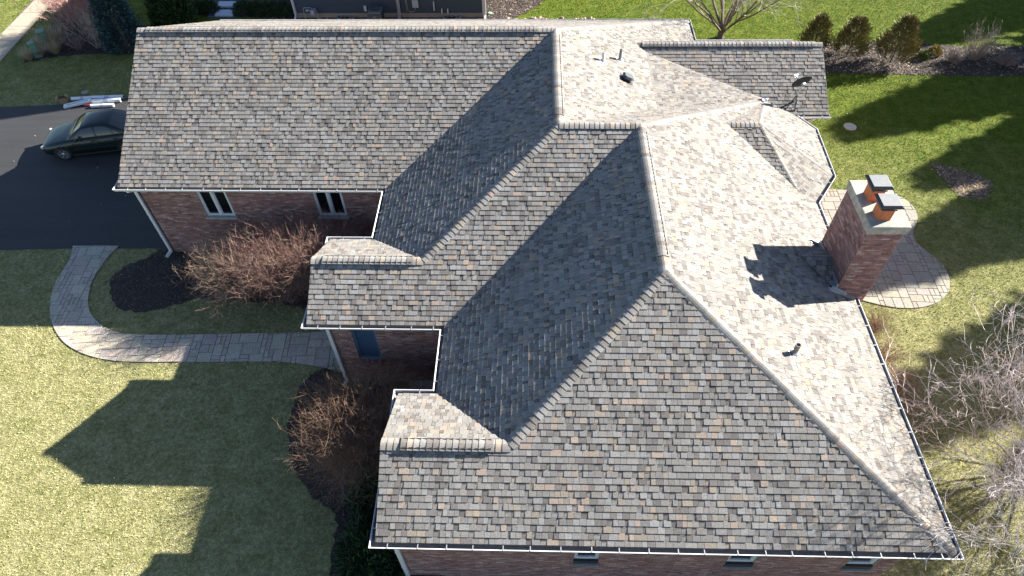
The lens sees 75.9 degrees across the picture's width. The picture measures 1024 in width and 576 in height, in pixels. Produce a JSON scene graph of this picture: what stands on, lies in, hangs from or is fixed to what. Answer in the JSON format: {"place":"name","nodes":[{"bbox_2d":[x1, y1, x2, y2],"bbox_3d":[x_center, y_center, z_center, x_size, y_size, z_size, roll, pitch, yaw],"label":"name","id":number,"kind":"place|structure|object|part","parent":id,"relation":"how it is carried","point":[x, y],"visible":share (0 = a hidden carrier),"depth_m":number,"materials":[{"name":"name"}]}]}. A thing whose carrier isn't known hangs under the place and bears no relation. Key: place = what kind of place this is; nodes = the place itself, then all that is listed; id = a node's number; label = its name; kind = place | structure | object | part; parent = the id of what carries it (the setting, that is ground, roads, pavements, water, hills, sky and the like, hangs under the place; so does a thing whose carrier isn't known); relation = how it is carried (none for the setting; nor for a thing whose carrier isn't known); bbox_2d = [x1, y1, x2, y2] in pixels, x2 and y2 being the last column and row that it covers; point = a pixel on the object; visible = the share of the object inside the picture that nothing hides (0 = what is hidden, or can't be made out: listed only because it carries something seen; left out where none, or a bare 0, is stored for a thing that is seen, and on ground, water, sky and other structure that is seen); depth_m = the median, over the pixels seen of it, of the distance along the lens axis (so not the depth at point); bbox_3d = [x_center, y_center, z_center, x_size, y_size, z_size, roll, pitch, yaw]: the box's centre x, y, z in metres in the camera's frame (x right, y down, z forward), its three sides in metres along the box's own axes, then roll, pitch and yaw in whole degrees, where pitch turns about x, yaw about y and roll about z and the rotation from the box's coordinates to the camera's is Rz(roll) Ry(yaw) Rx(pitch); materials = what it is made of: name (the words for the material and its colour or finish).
{"place":"outdoors","nodes":[
{"label":"outdoors","id":0,"kind":"place"},
{"bbox_2d":[0,0,53,61],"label":"sidewalk","id":1,"kind":"structure","parent":0,"point":[13,33],"depth_m":35.36,"materials":[{"name":"beige concrete"}]},
{"bbox_2d":[39,34,64,53],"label":"ornamental grass","id":2,"kind":"object","parent":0,"point":[56,49],"depth_m":33.47,"materials":[{"name":"brown plant"}]},
{"bbox_2d":[0,98,172,249],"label":"driveway","id":3,"kind":"structure","parent":0,"point":[45,198],"depth_m":26.64,"materials":[{"name":"grey asphalt"}]},
{"bbox_2d":[63,98,90,108],"bbox_3d":[-20.278,-8.617,30.664,1.210,0.149,0.260,-15,51,-11],"label":"long carton","id":4,"kind":"object","parent":3,"relation":"on","point":[76,103],"visible":1,"depth_m":30.61,"materials":[{"name":"white cardboard"}]},
{"bbox_2d":[40,109,126,159],"bbox_3d":[-17.846,-6.746,28.228,4.498,1.421,2.030,-8,50,-5],"label":"parked car","id":5,"kind":"object","parent":3,"relation":"on","point":[96,131],"visible":0.69,"depth_m":27.73,"materials":[{"name":"green paint"}]},
{"bbox_3d":[-17.920,-6.475,27.462,0.800,0.386,0.152,-8,50,-5],"label":"front side window","id":6,"kind":"part","parent":5,"relation":"part of","materials":[{"name":"grey glass"}]},
{"bbox_3d":[-17.141,-6.596,27.516,0.620,0.348,0.149,-8,50,-5],"label":"rear side window","id":7,"kind":"part","parent":5,"relation":"part of","materials":[{"name":"grey glass"}]},
{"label":"rear window","id":8,"kind":"part","parent":5,"relation":"part of","materials":[{"name":"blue glass"}]},
{"bbox_2d":[90,103,114,107],"bbox_3d":[-19.036,-8.486,30.540,1.044,0.172,0.170,-3,50,-2],"label":"wrapped roll","id":9,"kind":"object","parent":3,"relation":"on","point":[102,105],"visible":1,"depth_m":30.47,"materials":[{"name":"white plastic"}]},
{"bbox_2d":[91,98,121,103],"bbox_3d":[-18.983,-8.776,30.762,1.328,0.202,0.199,-4,50,-2],"label":"wrapped roll","id":10,"kind":"object","parent":3,"relation":"on","point":[106,100],"visible":1,"depth_m":30.69,"materials":[{"name":"white plastic"}]},
{"bbox_2d":[0,0,1023,575],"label":"lawn","id":11,"kind":"structure","parent":0,"point":[158,496],"depth_m":20.95,"materials":[{"name":"green plant"}]},
{"bbox_2d":[55,93,67,103],"bbox_3d":[-21.062,-8.868,30.784,0.560,0.341,0.292,-22,53,-17],"label":"cardboard carton","id":12,"kind":"object","parent":11,"relation":"on","point":[62,99],"visible":1,"depth_m":30.76,"materials":[{"name":"cardboard"}]},
{"bbox_2d":[24,0,135,62],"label":"side mulch bed","id":13,"kind":"object","parent":11,"relation":"on","point":[86,43],"visible":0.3,"depth_m":34.01,"materials":[{"name":"brown soil"}]},
{"bbox_2d":[13,43,35,59],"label":"ornamental grass","id":14,"kind":"object","parent":13,"relation":"on","point":[28,56],"depth_m":33.16,"materials":[{"name":"brown plant"}]},
{"bbox_2d":[22,36,40,45],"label":"ornamental grass","id":15,"kind":"object","parent":13,"relation":"on","point":[35,41],"depth_m":33.97,"materials":[{"name":"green plant"}]},
{"bbox_2d":[27,41,42,58],"bbox_3d":[-24.160,-12.082,33.238,0.390,0.788,0.330,-22,53,-17],"label":"utility pedestal","id":16,"kind":"object","parent":13,"relation":"on","point":[32,46],"visible":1,"depth_m":33.12,"materials":[{"name":"green plastic"}]},
{"bbox_2d":[26,40,48,55],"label":"ornamental grass","id":17,"kind":"object","parent":13,"relation":"on","point":[41,51],"depth_m":33.40,"materials":[{"name":"brown plant"}]},
{"bbox_2d":[35,28,50,49],"bbox_3d":[-24.010,-12.815,33.737,0.494,0.960,0.418,-22,53,-17],"label":"utility pedestal","id":18,"kind":"object","parent":13,"relation":"on","point":[42,32],"visible":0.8,"depth_m":33.47,"materials":[{"name":"green plastic"}]},
{"bbox_2d":[25,20,63,47],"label":"ornamental grass","id":19,"kind":"object","parent":13,"relation":"on","point":[48,37],"depth_m":33.64,"materials":[{"name":"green plant"}]},
{"bbox_2d":[12,0,94,34],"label":"red twig shrub","id":20,"kind":"object","parent":13,"relation":"on","point":[63,8],"visible":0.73,"depth_m":33.62,"materials":[{"name":"red plant"}]},
{"bbox_2d":[41,22,71,43],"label":"ornamental grass","id":21,"kind":"object","parent":13,"relation":"on","point":[60,36],"depth_m":34.08,"materials":[{"name":"brown plant"}]},
{"bbox_2d":[56,19,69,30],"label":"green shrub","id":22,"kind":"object","parent":13,"relation":"on","point":[68,27],"visible":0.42,"depth_m":35.01,"materials":[{"name":"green plant"}]},
{"bbox_2d":[61,31,83,50],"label":"bare shrub","id":23,"kind":"object","parent":13,"relation":"on","point":[79,44],"visible":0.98,"depth_m":33.55,"materials":[{"name":"brown plant"}]},
{"bbox_2d":[54,0,103,48],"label":"bare sapling","id":24,"kind":"object","parent":13,"relation":"on","point":[94,34],"visible":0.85,"depth_m":32.99,"materials":[{"name":"brown plant"}]},
{"bbox_2d":[82,0,144,54],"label":"blue spruce","id":25,"kind":"object","parent":13,"relation":"on","point":[122,10],"visible":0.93,"depth_m":32.65,"materials":[{"name":"green plant"}]},
{"bbox_2d":[71,96,90,100],"bbox_3d":[-20.199,-8.934,30.935,1.056,0.172,0.170,-3,50,-2],"label":"wrapped roll","id":26,"kind":"object","parent":11,"relation":"on","point":[79,98],"visible":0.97,"depth_m":30.86,"materials":[{"name":"white plastic"}]},
{"bbox_2d":[91,95,123,98],"bbox_3d":[-19.035,-8.984,30.944,1.472,0.192,0.189,-2,50,-1],"label":"wrapped roll","id":27,"kind":"object","parent":11,"relation":"on","point":[109,96],"visible":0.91,"depth_m":30.86,"materials":[{"name":"white plastic"}]},
{"bbox_2d":[143,0,199,26],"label":"evergreen shrub","id":28,"kind":"object","parent":11,"relation":"on","point":[160,12],"visible":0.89,"depth_m":34.13,"materials":[{"name":"green plant"}]},
{"bbox_2d":[50,245,340,371],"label":"front walk","id":29,"kind":"structure","parent":11,"relation":"on","point":[77,326],"depth_m":21.88,"materials":[{"name":"stone"}]},
{"bbox_2d":[109,248,309,312],"bbox_3d":[-9.472,-1.230,24.395,9.989,0.001,5.535,1,50,1],"label":"front mulch bed","id":30,"kind":"object","parent":11,"relation":"on","point":[177,288],"visible":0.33,"depth_m":23.45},
{"bbox_2d":[172,215,278,320],"bbox_3d":[-9.492,-0.763,22.466,3.970,2.740,4.602,1,50,1],"label":"bare shrub","id":31,"kind":"object","parent":30,"relation":"on","point":[215,276],"visible":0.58,"depth_m":22.07,"materials":[{"name":"brown plant"}]},
{"bbox_2d":[197,207,327,314],"bbox_3d":[-7.866,-1.030,22.251,5.207,3.339,4.927,1,50,1],"label":"bare shrub","id":32,"kind":"object","parent":30,"relation":"on","point":[266,286],"visible":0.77,"depth_m":21.74,"materials":[{"name":"brown plant"}]},
{"bbox_2d":[252,201,375,295],"bbox_3d":[-6.657,-1.295,22.460,4.649,3.432,4.499,1,50,1],"label":"bare shrub","id":33,"kind":"object","parent":30,"relation":"on","point":[324,236],"visible":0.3,"depth_m":21.93,"materials":[{"name":"brown plant"}]},
{"bbox_2d":[175,0,542,18],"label":"neighbour mulch bed","id":34,"kind":"object","parent":11,"relation":"on","point":[507,9],"visible":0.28,"depth_m":36.03,"materials":[{"name":"brown soil"}]},
{"bbox_2d":[188,0,209,14],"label":"hedge shrub","id":35,"kind":"object","parent":34,"relation":"on","point":[196,3],"visible":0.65,"depth_m":35.78,"materials":[{"name":"green plant"}]},
{"bbox_2d":[197,0,219,14],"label":"hedge shrub","id":36,"kind":"object","parent":34,"relation":"on","point":[212,4],"visible":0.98,"depth_m":35.86,"materials":[{"name":"green plant"}]},
{"bbox_2d":[207,0,240,17],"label":"gravel strip","id":37,"kind":"object","parent":34,"relation":"on","point":[210,15],"visible":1,"depth_m":36.01,"materials":[{"name":"grey gravel"}]},
{"bbox_2d":[215,10,233,16],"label":"stepping slab","id":38,"kind":"structure","parent":37,"relation":"on","point":[224,13],"depth_m":35.89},
{"bbox_2d":[218,1,235,7],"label":"stepping slab","id":39,"kind":"structure","parent":37,"relation":"on","point":[224,4],"depth_m":36.55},
{"bbox_2d":[230,0,255,16],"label":"hedge shrub","id":40,"kind":"object","parent":34,"relation":"on","point":[241,4],"visible":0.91,"depth_m":35.60,"materials":[{"name":"green plant"}]},
{"bbox_2d":[245,0,268,17],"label":"hedge shrub","id":41,"kind":"object","parent":34,"relation":"on","point":[253,5],"visible":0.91,"depth_m":35.58,"materials":[{"name":"green plant"}]},
{"bbox_2d":[258,0,283,17],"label":"hedge shrub","id":42,"kind":"object","parent":34,"relation":"on","point":[266,5],"visible":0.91,"depth_m":35.57,"materials":[{"name":"green plant"}]},
{"bbox_2d":[271,0,293,18],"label":"hedge shrub","id":43,"kind":"object","parent":34,"relation":"on","point":[282,5],"visible":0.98,"depth_m":35.52,"materials":[{"name":"green plant"}]},
{"bbox_2d":[303,7,319,18],"bbox_3d":[-10.700,-14.719,35.266,0.945,0.699,0.227,1,50,1],"label":"gas meter","id":44,"kind":"object","parent":34,"relation":"on","point":[312,12],"visible":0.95,"depth_m":35.12,"materials":[{"name":"white metal"}]},
{"bbox_2d":[367,6,383,18],"bbox_3d":[-7.197,-14.353,34.770,0.900,0.895,0.900,1,50,1],"label":"air conditioner","id":45,"kind":"object","parent":34,"relation":"on","point":[375,12],"visible":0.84,"depth_m":34.40,"materials":[{"name":"metal"}]},
{"bbox_2d":[291,0,485,18],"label":"neighbour house","id":46,"kind":"structure","parent":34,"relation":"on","point":[400,9],"depth_m":35.16,"materials":[{"name":"grey"}]},
{"bbox_2d":[24,0,1023,575],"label":"mulch chips","id":47,"kind":"object","parent":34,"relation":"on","point":[150,276],"visible":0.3,"depth_m":23.86,"materials":[{"name":"brown wood"}]},
{"bbox_2d":[287,368,435,575],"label":"corner mulch bed","id":48,"kind":"object","parent":11,"relation":"on","point":[310,484],"visible":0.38,"depth_m":19.11,"materials":[{"name":"brown soil"}]},
{"bbox_2d":[273,345,433,531],"bbox_3d":[-4.017,3.979,18.317,5.180,3.279,5.775,1,50,1],"label":"bare shrub","id":49,"kind":"object","parent":48,"relation":"on","point":[358,424],"visible":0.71,"depth_m":18.01,"materials":[{"name":"brown plant"}]},
{"bbox_2d":[344,460,378,531],"bbox_3d":[-3.584,5.436,17.582,2.108,1.894,2.300,-21,53,-16],"label":"yew shrub","id":50,"kind":"object","parent":48,"relation":"on","point":[363,511],"visible":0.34,"depth_m":17.20,"materials":[{"name":"green plant"}]},
{"bbox_2d":[331,514,405,575],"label":"yew shrub","id":51,"kind":"object","parent":48,"relation":"on","point":[351,550],"visible":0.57,"depth_m":16.54,"materials":[{"name":"green plant"}]},
{"bbox_2d":[112,19,964,575],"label":"brick house","id":52,"kind":"structure","parent":11,"relation":"on","point":[608,281],"depth_m":17.63,"materials":[{"name":"grey"}]},
{"bbox_2d":[197,192,237,219],"bbox_3d":[-10.194,-2.915,22.608,1.120,1.340,0.211,1,50,1],"label":"window","id":53,"kind":"structure","parent":52,"relation":"in","point":[217,205],"depth_m":22.78,"materials":[{"name":"paint"}]},
{"bbox_2d":[313,193,349,218],"bbox_3d":[-6.230,-2.891,22.492,1.110,1.300,0.211,1,50,1],"label":"window","id":54,"kind":"structure","parent":52,"relation":"in","point":[335,201],"depth_m":22.62,"materials":[{"name":"glass"}]},
{"bbox_2d":[351,330,383,363],"bbox_3d":[-4.241,1.607,19.209,0.697,1.975,0.145,1,50,1],"label":"window","id":55,"kind":"structure","parent":52,"relation":"in","point":[366,342],"depth_m":19.38,"materials":[{"name":"glass"}]},
{"bbox_2d":[572,553,599,566],"bbox_3d":[1.775,6.236,15.481,0.660,1.406,0.191,1,50,1],"label":"window","id":56,"kind":"structure","parent":52,"relation":"in","point":[580,559],"depth_m":15.84,"materials":[{"name":"paint"}]},
{"bbox_2d":[721,556,756,569],"bbox_3d":[5.433,6.270,15.388,0.740,1.406,0.191,1,50,1],"label":"window","id":57,"kind":"structure","parent":52,"relation":"in","point":[734,562],"depth_m":15.75,"materials":[{"name":"paint"}]},
{"bbox_2d":[782,74,811,111],"bbox_3d":[9.922,-6.990,23.491,1.606,1.215,0.870,-20,53,-15],"label":"satellite dish","id":58,"kind":"object","parent":52,"relation":"attached to","point":[802,81],"visible":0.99,"depth_m":23.35,"materials":[{"name":"metal"}]},
{"bbox_2d":[840,558,878,571],"bbox_3d":[8.257,6.296,15.316,0.730,1.406,0.191,1,50,1],"label":"window","id":59,"kind":"structure","parent":52,"relation":"in","point":[856,564],"depth_m":15.67,"materials":[{"name":"paint"}]},
{"bbox_2d":[620,0,817,38],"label":"bare tree","id":60,"kind":"object","parent":11,"relation":"on","point":[722,26],"visible":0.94,"depth_m":32.16,"materials":[{"name":"brown plant"}]},
{"bbox_2d":[844,123,856,130],"bbox_3d":[14.852,-7.090,28.857,0.540,0.040,0.536,1,50,1],"label":"septic lid","id":61,"kind":"object","parent":11,"relation":"on","point":[850,126],"visible":1,"depth_m":28.82,"materials":[{"name":"concrete"}]},
{"bbox_2d":[863,300,902,336],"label":"dry perennial","id":62,"kind":"object","parent":11,"relation":"on","point":[877,324],"visible":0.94,"depth_m":21.69,"materials":[{"name":"brown plant"}]},
{"bbox_2d":[820,189,949,307],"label":"patio","id":63,"kind":"structure","parent":11,"relation":"on","point":[911,266],"depth_m":23.31,"materials":[{"name":"stone"}]},
{"bbox_2d":[874,327,915,367],"bbox_3d":[11.803,1.914,20.787,1.618,1.006,1.653,-25,54,-18],"label":"dry perennial","id":64,"kind":"object","parent":11,"relation":"on","point":[883,350],"visible":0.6,"depth_m":20.86,"materials":[{"name":"beige plant"}]},
{"bbox_2d":[883,344,933,401],"bbox_3d":[11.671,2.671,20.108,1.880,1.034,2.090,-21,53,-16],"label":"dry perennial","id":65,"kind":"object","parent":11,"relation":"on","point":[901,378],"visible":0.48,"depth_m":20.10,"materials":[{"name":"brown plant"}]},
{"bbox_2d":[894,380,935,419],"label":"dry perennial","id":66,"kind":"object","parent":11,"relation":"on","point":[914,408],"visible":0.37,"depth_m":19.63,"materials":[{"name":"brown plant"}]},
{"bbox_2d":[823,42,1023,76],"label":"mulch bed","id":67,"kind":"object","parent":11,"relation":"on","point":[860,61],"visible":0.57,"depth_m":31.96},
{"bbox_2d":[197,0,1023,75],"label":"fallen leaves","id":68,"kind":"object","parent":67,"relation":"on","point":[977,63],"visible":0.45,"depth_m":32.19,"materials":[{"name":"brown plant"}]},
{"bbox_2d":[794,11,835,48],"bbox_3d":[14.992,-12.534,32.173,1.854,1.940,1.745,24,55,20],"label":"juniper","id":69,"kind":"object","parent":67,"relation":"on","point":[819,22],"visible":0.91,"depth_m":31.94,"materials":[{"name":"green plant"}]},
{"bbox_2d":[829,14,873,59],"bbox_3d":[16.450,-12.098,31.629,2.108,2.176,2.215,1,50,1],"label":"juniper","id":70,"kind":"object","parent":67,"relation":"on","point":[847,35],"visible":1,"depth_m":31.41,"materials":[{"name":"green plant"}]},
{"bbox_2d":[872,12,924,67],"bbox_3d":[18.437,-11.816,31.150,2.228,2.494,2.261,1,50,1],"label":"juniper","id":71,"kind":"object","parent":67,"relation":"on","point":[897,32],"visible":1,"depth_m":31.00,"materials":[{"name":"green plant"}]},
{"bbox_2d":[915,49,929,60],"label":"globe shrub","id":72,"kind":"object","parent":67,"relation":"on","point":[924,54],"visible":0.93,"depth_m":32.03,"materials":[{"name":"green plant"}]},
{"bbox_2d":[928,45,942,56],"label":"globe shrub","id":73,"kind":"object","parent":67,"relation":"on","point":[936,49],"visible":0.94,"depth_m":32.23,"materials":[{"name":"green plant"}]},
{"bbox_2d":[944,48,968,62],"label":"bare shrub","id":74,"kind":"object","parent":67,"relation":"on","point":[952,58],"visible":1,"depth_m":31.75,"materials":[{"name":"brown plant"}]},
{"bbox_2d":[961,17,1016,60],"bbox_3d":[22.685,-11.801,31.311,2.261,2.127,2.296,1,50,1],"label":"bare shrub","id":75,"kind":"object","parent":67,"relation":"on","point":[980,53],"visible":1,"depth_m":31.50,"materials":[{"name":"brown plant"}]},
{"bbox_2d":[991,48,1022,66],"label":"bare shrub","id":76,"kind":"object","parent":67,"relation":"on","point":[1004,60],"visible":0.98,"depth_m":31.58,"materials":[{"name":"brown plant"}]},
{"bbox_2d":[882,283,1023,575],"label":"bare tree","id":77,"kind":"object","parent":11,"relation":"on","point":[1010,318],"visible":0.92,"depth_m":15.71,"materials":[{"name":"plant"}]},
{"bbox_2d":[946,315,1023,546],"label":"bare tree","id":78,"kind":"object","parent":11,"relation":"on","point":[995,429],"visible":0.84,"depth_m":17.04,"materials":[{"name":"plant"}]},
{"bbox_2d":[9,6,1014,573],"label":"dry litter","id":79,"kind":"object","parent":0,"point":[243,356],"visible":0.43,"depth_m":21.58,"materials":[{"name":"brown plant"}]},
{"bbox_2d":[931,162,992,199],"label":"loose soil","id":80,"kind":"structure","parent":0,"point":[961,178],"depth_m":26.41,"materials":[{"name":"brown soil"}]}
]}

